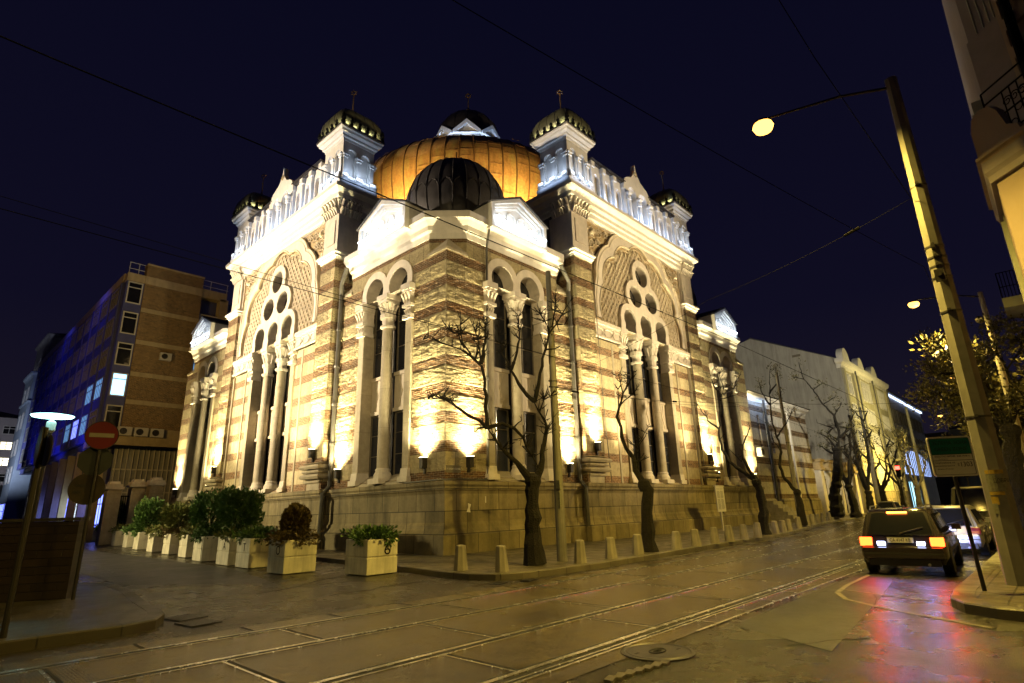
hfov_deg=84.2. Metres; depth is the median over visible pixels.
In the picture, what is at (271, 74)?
sky
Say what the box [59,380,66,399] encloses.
window
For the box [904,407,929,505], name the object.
tram pole
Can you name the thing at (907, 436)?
window
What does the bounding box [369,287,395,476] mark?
window
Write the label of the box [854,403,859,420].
window
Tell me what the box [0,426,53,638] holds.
signpost
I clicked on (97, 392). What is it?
window
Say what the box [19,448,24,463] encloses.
window
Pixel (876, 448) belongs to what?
window
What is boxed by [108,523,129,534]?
juniper
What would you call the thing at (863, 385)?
window
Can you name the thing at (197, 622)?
drain grate
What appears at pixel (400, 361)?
window
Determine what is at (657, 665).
granite sett
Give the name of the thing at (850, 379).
window
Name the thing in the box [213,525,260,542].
juniper
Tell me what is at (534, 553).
pollarded tree
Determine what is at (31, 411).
window
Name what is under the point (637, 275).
window
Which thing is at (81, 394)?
window
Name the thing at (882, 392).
window
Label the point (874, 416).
window
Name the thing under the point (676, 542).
bollard
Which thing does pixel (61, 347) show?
window
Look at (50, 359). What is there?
window
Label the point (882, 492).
pollarded tree
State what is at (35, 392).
window
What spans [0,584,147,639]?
pavement
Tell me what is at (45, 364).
window
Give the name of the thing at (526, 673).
tram rail
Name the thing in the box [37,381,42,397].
window
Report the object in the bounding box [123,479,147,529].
gate pillar
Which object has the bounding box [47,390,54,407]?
window
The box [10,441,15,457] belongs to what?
window
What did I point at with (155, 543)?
planter
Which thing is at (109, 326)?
window
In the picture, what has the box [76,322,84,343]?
window
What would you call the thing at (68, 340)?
window
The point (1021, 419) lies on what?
leafy street tree
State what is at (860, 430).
window
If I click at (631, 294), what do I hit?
window
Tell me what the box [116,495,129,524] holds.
iron gate
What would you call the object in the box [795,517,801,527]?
bollard
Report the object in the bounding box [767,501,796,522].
stone steps
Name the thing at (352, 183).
overhead wire
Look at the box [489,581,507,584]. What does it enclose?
drain grate
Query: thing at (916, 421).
window
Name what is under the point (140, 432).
air conditioner
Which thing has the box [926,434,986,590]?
parking sign
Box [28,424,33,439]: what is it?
window
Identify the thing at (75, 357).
window
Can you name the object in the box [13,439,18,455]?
window
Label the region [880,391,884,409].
window
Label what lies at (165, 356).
air conditioner
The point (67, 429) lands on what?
window
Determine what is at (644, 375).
window
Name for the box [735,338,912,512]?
pale apartment house
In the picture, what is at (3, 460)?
window
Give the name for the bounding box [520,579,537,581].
drain grate
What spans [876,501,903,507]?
parked saloon
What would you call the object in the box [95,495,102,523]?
window
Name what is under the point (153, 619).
kerb
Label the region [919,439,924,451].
window
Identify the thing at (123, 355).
window
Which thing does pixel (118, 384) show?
window
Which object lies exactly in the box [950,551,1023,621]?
kerb
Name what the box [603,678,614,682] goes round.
granite sett
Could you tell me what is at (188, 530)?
juniper
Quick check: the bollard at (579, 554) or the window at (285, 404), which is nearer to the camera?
the bollard at (579, 554)
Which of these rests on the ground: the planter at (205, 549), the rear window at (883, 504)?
the planter at (205, 549)
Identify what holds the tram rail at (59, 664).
on the tramway slab
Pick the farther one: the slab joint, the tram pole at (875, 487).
the tram pole at (875, 487)
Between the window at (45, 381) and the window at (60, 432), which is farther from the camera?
the window at (45, 381)
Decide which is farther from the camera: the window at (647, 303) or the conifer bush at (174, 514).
the window at (647, 303)
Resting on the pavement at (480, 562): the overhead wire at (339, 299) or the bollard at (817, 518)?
the bollard at (817, 518)
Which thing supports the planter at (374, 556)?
on the ground
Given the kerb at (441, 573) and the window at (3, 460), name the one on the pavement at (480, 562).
the kerb at (441, 573)
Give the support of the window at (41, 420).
in the office building at (100, 361)
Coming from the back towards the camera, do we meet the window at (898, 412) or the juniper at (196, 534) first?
the window at (898, 412)
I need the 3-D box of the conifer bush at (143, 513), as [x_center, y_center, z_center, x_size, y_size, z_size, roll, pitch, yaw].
[-21.416,10.160,33.478,1.820,2.129,1.888,-16,-22,41]
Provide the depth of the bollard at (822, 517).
41.92 m
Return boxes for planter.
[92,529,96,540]
[111,531,123,545]
[122,531,133,547]
[132,532,148,549]
[146,533,163,551]
[162,533,191,553]
[178,534,193,557]
[192,535,221,561]
[216,537,238,565]
[235,537,272,567]
[267,538,316,573]
[345,538,397,575]
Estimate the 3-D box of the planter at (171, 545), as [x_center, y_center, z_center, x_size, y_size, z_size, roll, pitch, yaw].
[-16.575,10.002,28.092,1.020,0.950,1.150,14,-23,-42]
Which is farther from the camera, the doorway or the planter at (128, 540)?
the doorway
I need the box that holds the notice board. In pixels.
[713,485,725,530]
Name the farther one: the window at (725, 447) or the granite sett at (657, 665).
the window at (725, 447)
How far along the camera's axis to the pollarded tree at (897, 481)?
67.37 m
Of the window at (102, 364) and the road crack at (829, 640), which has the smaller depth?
the road crack at (829, 640)
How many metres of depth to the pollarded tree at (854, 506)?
50.10 m
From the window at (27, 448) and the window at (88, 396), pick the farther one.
the window at (27, 448)
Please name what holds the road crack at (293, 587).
on the ground
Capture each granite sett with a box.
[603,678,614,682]
[614,675,625,679]
[616,672,626,677]
[626,669,635,674]
[626,672,633,676]
[633,668,642,673]
[641,666,652,671]
[650,663,661,668]
[660,661,670,665]
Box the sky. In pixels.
[0,0,1023,433]
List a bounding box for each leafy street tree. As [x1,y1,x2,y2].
[898,306,1023,529]
[909,317,1023,430]
[942,354,1023,446]
[958,376,1023,454]
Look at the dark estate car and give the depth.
13.06 m
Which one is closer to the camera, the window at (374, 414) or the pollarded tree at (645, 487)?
the pollarded tree at (645, 487)
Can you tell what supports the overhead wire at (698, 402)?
attached to the tram pole at (561, 545)
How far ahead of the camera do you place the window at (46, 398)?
71.56 m
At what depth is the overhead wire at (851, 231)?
13.84 m
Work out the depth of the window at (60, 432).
60.48 m
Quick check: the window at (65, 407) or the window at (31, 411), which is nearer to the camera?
the window at (65, 407)
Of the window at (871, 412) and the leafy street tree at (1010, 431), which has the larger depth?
the window at (871, 412)
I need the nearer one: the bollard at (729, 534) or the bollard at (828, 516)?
the bollard at (729, 534)
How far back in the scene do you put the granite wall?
11.81 m
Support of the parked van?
on the ground
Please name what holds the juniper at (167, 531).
in the planter at (171, 545)
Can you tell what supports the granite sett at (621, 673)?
on the ground
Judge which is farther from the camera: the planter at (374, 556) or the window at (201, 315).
the window at (201, 315)
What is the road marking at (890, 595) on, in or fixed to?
on the ground
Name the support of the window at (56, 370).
in the office building at (100, 361)
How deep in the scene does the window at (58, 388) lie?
66.83 m
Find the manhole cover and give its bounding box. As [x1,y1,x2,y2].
[620,643,695,661]
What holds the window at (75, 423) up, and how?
in the office building at (100, 361)
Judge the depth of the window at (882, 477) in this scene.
72.12 m
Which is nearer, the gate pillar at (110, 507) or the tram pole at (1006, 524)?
the tram pole at (1006, 524)
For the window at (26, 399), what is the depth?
82.66 m
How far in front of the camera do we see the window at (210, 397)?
40.87 m
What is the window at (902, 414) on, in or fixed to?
in the modern building at (899, 414)
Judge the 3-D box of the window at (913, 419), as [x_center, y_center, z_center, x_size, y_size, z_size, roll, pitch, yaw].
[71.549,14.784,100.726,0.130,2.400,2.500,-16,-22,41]
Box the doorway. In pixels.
[909,482,923,506]
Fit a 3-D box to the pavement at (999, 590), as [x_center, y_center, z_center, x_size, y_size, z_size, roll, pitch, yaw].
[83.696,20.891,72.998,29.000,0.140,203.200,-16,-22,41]
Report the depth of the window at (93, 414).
51.14 m
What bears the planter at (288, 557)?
on the ground
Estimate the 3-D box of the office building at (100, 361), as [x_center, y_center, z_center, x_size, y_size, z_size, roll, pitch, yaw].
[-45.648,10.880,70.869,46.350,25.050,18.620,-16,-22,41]
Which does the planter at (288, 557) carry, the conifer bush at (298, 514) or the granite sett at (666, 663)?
the conifer bush at (298, 514)
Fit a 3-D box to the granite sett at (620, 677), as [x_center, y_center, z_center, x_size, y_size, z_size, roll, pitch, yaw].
[1.099,3.438,5.807,0.105,0.029,0.110,-13,-20,33]
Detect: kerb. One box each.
[0,582,164,654]
[316,516,864,580]
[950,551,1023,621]
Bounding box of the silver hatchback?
[922,505,995,554]
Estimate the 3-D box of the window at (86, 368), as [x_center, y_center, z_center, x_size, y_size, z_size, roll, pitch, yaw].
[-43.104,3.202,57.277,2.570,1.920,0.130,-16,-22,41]
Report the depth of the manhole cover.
6.72 m
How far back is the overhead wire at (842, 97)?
10.98 m
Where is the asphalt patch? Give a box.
[735,573,897,650]
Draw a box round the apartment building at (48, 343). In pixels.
[33,333,65,370]
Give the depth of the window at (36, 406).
76.26 m
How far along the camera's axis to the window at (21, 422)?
81.52 m
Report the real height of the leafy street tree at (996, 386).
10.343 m
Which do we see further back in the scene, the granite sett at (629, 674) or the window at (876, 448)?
the window at (876, 448)
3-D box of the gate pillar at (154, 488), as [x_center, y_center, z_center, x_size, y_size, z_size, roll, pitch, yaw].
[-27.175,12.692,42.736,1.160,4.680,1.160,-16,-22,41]
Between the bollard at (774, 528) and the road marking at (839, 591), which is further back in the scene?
the bollard at (774, 528)
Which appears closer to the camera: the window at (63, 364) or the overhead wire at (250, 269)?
the overhead wire at (250, 269)
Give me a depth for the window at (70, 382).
62.11 m
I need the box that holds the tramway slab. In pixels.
[0,520,866,682]
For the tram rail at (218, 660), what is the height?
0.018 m
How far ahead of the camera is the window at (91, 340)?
58.20 m
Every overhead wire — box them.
[0,35,926,450]
[0,208,929,463]
[1,196,574,362]
[452,0,935,293]
[557,199,908,380]
[558,389,987,403]
[559,385,786,429]
[779,0,912,200]
[795,444,925,446]
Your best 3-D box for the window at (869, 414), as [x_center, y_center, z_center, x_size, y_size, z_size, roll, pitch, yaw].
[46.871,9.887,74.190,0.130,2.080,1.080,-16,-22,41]
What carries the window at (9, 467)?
in the corner house at (14, 494)
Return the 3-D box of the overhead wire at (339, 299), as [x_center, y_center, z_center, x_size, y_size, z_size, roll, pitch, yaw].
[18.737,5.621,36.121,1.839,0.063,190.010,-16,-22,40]
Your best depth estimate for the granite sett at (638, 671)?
5.96 m
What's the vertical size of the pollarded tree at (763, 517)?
8.764 m
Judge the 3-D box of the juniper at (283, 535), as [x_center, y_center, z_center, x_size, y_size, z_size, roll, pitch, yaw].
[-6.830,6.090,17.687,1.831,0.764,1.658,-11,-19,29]
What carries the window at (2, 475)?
in the office tower
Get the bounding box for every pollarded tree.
[422,290,573,565]
[611,368,658,551]
[695,369,771,534]
[755,362,807,525]
[788,358,858,517]
[816,409,862,517]
[843,432,899,500]
[844,404,875,510]
[861,424,913,507]
[886,425,929,506]
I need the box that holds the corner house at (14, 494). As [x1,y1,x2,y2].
[0,371,37,522]
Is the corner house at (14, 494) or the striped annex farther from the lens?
the corner house at (14, 494)
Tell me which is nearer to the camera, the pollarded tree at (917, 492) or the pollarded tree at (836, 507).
the pollarded tree at (836, 507)
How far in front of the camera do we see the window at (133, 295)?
52.77 m
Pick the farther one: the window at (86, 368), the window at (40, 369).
the window at (40, 369)
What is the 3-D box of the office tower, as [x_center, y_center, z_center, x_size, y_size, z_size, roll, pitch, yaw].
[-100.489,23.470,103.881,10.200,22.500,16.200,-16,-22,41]
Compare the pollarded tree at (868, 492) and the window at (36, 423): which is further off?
the window at (36, 423)
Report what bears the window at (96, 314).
in the office building at (100, 361)
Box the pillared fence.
[812,459,863,516]
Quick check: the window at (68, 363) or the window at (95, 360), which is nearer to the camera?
the window at (95, 360)
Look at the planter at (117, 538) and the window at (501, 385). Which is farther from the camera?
the planter at (117, 538)
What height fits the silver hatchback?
1.425 m
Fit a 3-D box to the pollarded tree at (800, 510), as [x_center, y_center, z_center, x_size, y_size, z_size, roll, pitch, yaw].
[17.736,6.332,37.019,2.178,10.782,2.602,-3,-16,5]
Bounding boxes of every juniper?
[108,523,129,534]
[120,523,135,534]
[131,523,156,536]
[144,524,166,538]
[160,524,188,538]
[171,525,199,539]
[189,524,222,542]
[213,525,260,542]
[228,525,276,545]
[261,525,324,547]
[339,523,401,547]
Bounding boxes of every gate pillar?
[95,481,124,544]
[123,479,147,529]
[146,478,166,524]
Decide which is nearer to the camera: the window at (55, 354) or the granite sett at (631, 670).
the granite sett at (631, 670)
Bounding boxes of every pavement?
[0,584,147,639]
[315,513,866,572]
[975,563,1023,606]
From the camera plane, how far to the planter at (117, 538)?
38.09 m
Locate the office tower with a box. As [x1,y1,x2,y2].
[0,411,17,485]
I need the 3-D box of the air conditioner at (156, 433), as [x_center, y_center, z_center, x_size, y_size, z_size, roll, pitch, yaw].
[-32.206,8.319,51.333,0.392,0.756,1.050,-16,-22,41]
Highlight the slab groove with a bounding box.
[0,531,850,682]
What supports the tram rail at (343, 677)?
on the tramway slab
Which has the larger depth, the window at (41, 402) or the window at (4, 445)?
the window at (4, 445)
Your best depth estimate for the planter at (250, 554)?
19.23 m
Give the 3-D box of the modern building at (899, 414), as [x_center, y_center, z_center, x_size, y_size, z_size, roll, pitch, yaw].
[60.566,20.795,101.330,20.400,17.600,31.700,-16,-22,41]
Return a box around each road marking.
[835,575,996,628]
[844,590,931,600]
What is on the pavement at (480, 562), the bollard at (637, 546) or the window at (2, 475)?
the bollard at (637, 546)
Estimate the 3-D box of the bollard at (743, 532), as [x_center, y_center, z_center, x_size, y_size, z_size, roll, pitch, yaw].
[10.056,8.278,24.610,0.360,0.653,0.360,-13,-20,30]
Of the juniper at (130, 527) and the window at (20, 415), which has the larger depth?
the window at (20, 415)
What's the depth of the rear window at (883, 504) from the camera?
50.91 m
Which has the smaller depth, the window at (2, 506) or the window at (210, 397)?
the window at (210, 397)
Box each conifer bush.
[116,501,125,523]
[131,495,167,531]
[157,499,191,532]
[187,487,223,534]
[214,484,265,535]
[278,502,312,538]
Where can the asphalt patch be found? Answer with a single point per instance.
(826, 613)
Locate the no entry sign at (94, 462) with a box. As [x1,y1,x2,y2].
[67,421,118,599]
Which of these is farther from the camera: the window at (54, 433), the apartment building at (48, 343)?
the apartment building at (48, 343)
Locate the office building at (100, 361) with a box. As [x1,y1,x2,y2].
[17,262,231,541]
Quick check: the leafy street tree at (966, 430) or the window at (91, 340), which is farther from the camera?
the window at (91, 340)
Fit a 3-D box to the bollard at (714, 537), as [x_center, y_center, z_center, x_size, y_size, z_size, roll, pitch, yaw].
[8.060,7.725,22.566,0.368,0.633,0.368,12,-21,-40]
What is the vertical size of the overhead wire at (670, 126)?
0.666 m
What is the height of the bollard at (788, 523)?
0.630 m
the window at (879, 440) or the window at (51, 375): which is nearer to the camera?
the window at (51, 375)
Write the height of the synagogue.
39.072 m
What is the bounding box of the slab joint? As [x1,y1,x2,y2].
[37,523,865,682]
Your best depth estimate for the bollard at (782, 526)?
29.45 m
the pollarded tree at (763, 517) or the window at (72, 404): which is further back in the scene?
the window at (72, 404)
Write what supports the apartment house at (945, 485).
on the ground
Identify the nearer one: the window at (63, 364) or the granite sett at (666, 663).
the granite sett at (666, 663)
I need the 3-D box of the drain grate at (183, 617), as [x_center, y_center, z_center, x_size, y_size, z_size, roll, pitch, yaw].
[-5.759,4.859,9.965,0.600,0.023,0.500,-11,-19,30]
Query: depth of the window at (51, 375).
72.32 m
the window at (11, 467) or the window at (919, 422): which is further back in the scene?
the window at (919, 422)
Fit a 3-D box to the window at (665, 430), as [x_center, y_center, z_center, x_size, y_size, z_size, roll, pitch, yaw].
[9.102,3.546,35.425,0.230,9.750,1.500,-16,-22,41]
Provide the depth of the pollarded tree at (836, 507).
46.37 m
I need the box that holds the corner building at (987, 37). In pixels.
[942,0,1023,319]
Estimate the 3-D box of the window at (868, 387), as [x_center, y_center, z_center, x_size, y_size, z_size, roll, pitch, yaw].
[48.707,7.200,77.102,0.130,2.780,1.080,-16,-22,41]
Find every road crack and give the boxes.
[257,577,336,593]
[330,578,449,595]
[787,638,869,645]
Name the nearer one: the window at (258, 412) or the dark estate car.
the dark estate car
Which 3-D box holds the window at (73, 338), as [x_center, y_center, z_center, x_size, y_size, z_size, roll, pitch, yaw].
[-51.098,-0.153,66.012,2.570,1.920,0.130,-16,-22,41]
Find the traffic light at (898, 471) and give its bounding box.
[895,462,906,507]
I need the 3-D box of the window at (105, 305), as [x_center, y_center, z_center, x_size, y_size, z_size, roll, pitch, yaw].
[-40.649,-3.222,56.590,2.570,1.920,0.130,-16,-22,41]
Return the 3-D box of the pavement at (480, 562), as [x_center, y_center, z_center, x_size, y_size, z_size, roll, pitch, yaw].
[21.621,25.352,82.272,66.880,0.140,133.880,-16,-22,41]
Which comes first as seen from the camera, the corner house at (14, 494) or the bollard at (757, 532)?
the bollard at (757, 532)
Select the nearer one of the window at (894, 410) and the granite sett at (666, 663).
the granite sett at (666, 663)
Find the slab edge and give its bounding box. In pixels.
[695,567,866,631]
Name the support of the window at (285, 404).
in the synagogue
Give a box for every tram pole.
[546,271,567,560]
[752,76,1023,585]
[775,372,796,512]
[858,407,880,503]
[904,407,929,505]
[908,292,1023,454]
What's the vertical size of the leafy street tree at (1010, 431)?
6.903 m
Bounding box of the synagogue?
[165,89,771,555]
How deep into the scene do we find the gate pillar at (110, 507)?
40.84 m
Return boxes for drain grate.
[164,613,207,621]
[174,618,221,627]
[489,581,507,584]
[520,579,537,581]
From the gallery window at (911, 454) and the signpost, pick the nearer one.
the signpost
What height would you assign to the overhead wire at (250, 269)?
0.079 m
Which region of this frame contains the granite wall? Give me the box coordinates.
[0,517,90,602]
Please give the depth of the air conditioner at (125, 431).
49.47 m
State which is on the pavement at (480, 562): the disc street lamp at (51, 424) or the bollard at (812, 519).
the bollard at (812, 519)
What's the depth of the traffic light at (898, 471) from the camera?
59.31 m
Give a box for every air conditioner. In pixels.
[117,426,132,435]
[133,427,148,436]
[149,428,163,437]
[159,352,171,361]
[756,447,765,456]
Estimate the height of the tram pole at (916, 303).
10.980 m
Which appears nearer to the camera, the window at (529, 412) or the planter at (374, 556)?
the planter at (374, 556)
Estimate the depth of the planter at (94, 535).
48.14 m
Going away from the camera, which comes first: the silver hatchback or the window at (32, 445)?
the silver hatchback
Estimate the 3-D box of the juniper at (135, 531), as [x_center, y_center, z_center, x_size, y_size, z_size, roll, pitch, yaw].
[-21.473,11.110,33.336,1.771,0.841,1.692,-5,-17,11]
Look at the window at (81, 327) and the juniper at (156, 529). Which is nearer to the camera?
the juniper at (156, 529)
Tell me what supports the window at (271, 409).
in the synagogue
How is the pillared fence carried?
on the pavement at (480, 562)
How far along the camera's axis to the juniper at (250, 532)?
19.63 m
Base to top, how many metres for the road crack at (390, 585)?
0.012 m
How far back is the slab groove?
8.43 m
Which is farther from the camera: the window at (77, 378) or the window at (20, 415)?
the window at (20, 415)
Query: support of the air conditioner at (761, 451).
attached to the striped annex
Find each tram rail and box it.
[0,520,863,676]
[86,527,862,682]
[307,545,860,682]
[476,558,865,682]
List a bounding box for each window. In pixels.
[0,441,12,450]
[0,457,8,466]
[0,473,5,482]
[0,503,4,518]
[2,425,15,434]
[4,467,9,484]
[7,466,12,483]
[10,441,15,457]
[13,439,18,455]
[16,415,20,431]
[19,412,24,429]
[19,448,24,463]
[23,427,28,442]
[23,446,28,461]
[25,386,29,401]
[28,406,33,421]
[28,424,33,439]
[28,443,33,459]
[32,386,37,401]
[32,403,37,418]
[32,420,38,436]
[37,365,42,380]
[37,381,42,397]
[37,418,43,433]
[38,399,42,412]
[41,360,47,376]
[41,377,47,393]
[42,394,48,411]
[46,355,52,371]
[47,371,53,388]
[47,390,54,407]
[51,350,57,366]
[52,366,59,384]
[52,431,56,448]
[53,385,60,403]
[55,405,61,422]
[55,427,63,446]
[57,343,63,361]
[58,360,65,379]
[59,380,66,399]
[62,400,68,414]
[62,423,70,443]
[63,337,69,355]
[64,355,71,374]
[66,374,73,394]
[68,394,76,414]
[69,330,76,349]
[70,418,79,440]
[71,348,79,368]
[73,368,81,389]
[75,389,84,411]
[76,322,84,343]
[78,341,86,362]
[78,414,87,436]
[81,362,89,383]
[83,315,91,336]
[83,383,93,406]
[86,333,95,356]
[88,408,97,426]
[89,354,98,378]
[91,306,100,328]
[93,376,103,400]
[94,325,104,348]
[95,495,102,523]
[98,347,108,371]
[100,297,109,320]
[103,316,114,341]
[104,404,122,426]
[109,287,119,312]
[109,372,127,396]
[114,342,133,365]
[120,311,138,334]
[125,281,143,304]
[199,314,217,319]
[199,397,210,488]
[252,362,275,485]
[265,358,288,483]
[279,356,290,481]
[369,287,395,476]
[393,275,406,474]
[492,271,509,471]
[508,282,537,472]
[625,343,639,470]
[630,290,634,305]
[631,349,655,477]
[635,270,640,285]
[645,297,649,311]
[646,352,670,478]
[716,379,734,479]
[846,372,851,394]
[848,374,854,396]
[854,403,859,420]
[859,428,865,451]
[862,381,867,402]
[864,382,870,403]
[867,384,872,404]
[867,409,872,424]
[870,410,874,425]
[872,411,877,426]
[872,432,878,454]
[875,433,880,453]
[877,389,882,408]
[877,434,883,455]
[877,502,893,507]
[879,466,883,480]
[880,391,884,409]
[882,392,887,410]
[892,408,899,424]
[897,410,902,425]
[900,448,931,476]
[901,412,906,427]
[905,434,910,446]
[911,417,916,431]
[915,419,920,432]
[916,438,921,450]
[918,420,923,433]
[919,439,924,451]
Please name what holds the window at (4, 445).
in the office tower
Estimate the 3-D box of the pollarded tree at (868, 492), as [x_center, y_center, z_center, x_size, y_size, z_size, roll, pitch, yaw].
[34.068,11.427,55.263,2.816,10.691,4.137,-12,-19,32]
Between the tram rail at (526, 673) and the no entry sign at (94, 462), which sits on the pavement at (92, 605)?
the no entry sign at (94, 462)
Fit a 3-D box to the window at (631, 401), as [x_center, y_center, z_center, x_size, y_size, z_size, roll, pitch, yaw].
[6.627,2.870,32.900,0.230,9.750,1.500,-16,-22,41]
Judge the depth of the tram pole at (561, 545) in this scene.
17.82 m
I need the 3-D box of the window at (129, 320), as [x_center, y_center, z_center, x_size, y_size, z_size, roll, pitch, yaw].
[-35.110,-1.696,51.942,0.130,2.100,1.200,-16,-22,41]
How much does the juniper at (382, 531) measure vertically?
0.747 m
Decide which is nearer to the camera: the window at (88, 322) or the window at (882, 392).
the window at (88, 322)
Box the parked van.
[950,486,993,534]
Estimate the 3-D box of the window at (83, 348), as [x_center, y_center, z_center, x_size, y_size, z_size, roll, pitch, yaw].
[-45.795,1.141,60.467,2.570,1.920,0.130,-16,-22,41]
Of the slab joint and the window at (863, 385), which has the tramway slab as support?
the slab joint
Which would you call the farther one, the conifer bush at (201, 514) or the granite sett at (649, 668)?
the conifer bush at (201, 514)
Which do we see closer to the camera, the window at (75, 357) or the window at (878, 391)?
the window at (75, 357)
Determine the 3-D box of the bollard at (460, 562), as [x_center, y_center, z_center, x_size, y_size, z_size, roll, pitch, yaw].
[-1.383,5.822,15.269,0.373,0.645,0.373,-16,-22,41]
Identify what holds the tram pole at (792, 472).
on the pavement at (480, 562)
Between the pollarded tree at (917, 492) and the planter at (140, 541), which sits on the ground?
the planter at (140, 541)
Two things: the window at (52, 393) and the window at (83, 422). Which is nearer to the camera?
the window at (83, 422)
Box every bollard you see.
[454,545,467,570]
[495,545,508,572]
[574,540,586,563]
[605,537,617,558]
[632,534,643,554]
[671,531,682,548]
[690,529,701,546]
[710,527,719,543]
[724,525,734,541]
[739,524,748,539]
[753,522,762,537]
[771,521,779,533]
[779,520,786,531]
[785,519,792,530]
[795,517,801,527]
[806,515,810,525]
[809,514,815,523]
[815,514,820,522]
[820,513,825,521]
[826,512,831,520]
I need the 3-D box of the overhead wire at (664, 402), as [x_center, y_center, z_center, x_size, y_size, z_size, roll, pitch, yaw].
[10.408,3.446,27.346,1.731,0.711,25.475,-15,-21,39]
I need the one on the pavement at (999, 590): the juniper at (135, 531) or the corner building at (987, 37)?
the corner building at (987, 37)
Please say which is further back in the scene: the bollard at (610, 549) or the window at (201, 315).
the window at (201, 315)
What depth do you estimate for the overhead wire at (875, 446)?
39.94 m
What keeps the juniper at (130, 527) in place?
in the planter at (128, 540)
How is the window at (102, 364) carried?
in the office building at (100, 361)
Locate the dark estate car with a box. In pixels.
[859,504,963,574]
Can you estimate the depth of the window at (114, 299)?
54.32 m
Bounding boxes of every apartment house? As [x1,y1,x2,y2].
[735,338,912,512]
[925,420,981,503]
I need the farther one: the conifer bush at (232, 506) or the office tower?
the office tower
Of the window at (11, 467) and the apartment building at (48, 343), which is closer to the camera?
the window at (11, 467)
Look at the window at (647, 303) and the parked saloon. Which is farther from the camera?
the parked saloon
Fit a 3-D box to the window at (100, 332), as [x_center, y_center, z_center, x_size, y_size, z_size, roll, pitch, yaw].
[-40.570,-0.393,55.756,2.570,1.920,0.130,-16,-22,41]
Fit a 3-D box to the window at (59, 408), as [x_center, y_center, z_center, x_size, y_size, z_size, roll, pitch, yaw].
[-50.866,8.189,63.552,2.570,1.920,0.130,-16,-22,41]
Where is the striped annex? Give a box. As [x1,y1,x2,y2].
[746,390,822,516]
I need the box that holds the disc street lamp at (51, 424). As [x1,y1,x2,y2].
[30,413,74,517]
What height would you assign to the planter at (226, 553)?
0.950 m
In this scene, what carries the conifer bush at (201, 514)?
in the planter at (205, 549)
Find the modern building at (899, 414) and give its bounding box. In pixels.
[888,390,940,506]
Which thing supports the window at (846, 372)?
in the pale apartment house at (867, 387)
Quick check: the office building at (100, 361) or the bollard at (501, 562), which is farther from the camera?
the office building at (100, 361)
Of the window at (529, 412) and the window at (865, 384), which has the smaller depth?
the window at (529, 412)
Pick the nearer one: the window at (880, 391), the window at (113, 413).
the window at (113, 413)
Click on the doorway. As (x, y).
(912, 487)
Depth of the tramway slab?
8.21 m
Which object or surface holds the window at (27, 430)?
in the office building at (100, 361)
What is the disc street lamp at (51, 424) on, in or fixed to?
on the ground
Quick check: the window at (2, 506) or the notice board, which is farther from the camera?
the window at (2, 506)
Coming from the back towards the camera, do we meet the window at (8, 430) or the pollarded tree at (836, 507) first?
the window at (8, 430)
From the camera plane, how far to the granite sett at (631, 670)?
5.95 m
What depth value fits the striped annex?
49.47 m
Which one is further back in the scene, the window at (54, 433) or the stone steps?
the window at (54, 433)
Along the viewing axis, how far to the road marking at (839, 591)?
8.99 m
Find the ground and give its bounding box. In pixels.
[0,504,1023,682]
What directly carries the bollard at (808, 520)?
on the pavement at (480, 562)
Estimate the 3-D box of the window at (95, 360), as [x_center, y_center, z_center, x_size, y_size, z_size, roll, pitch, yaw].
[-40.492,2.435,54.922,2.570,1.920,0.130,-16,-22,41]
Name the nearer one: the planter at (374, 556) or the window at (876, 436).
the planter at (374, 556)
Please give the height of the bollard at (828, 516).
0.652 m
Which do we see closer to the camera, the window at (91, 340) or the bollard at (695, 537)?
the bollard at (695, 537)
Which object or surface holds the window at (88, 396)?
in the office building at (100, 361)
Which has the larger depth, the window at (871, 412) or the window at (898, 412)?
the window at (898, 412)
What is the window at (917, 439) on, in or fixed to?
in the modern building at (899, 414)

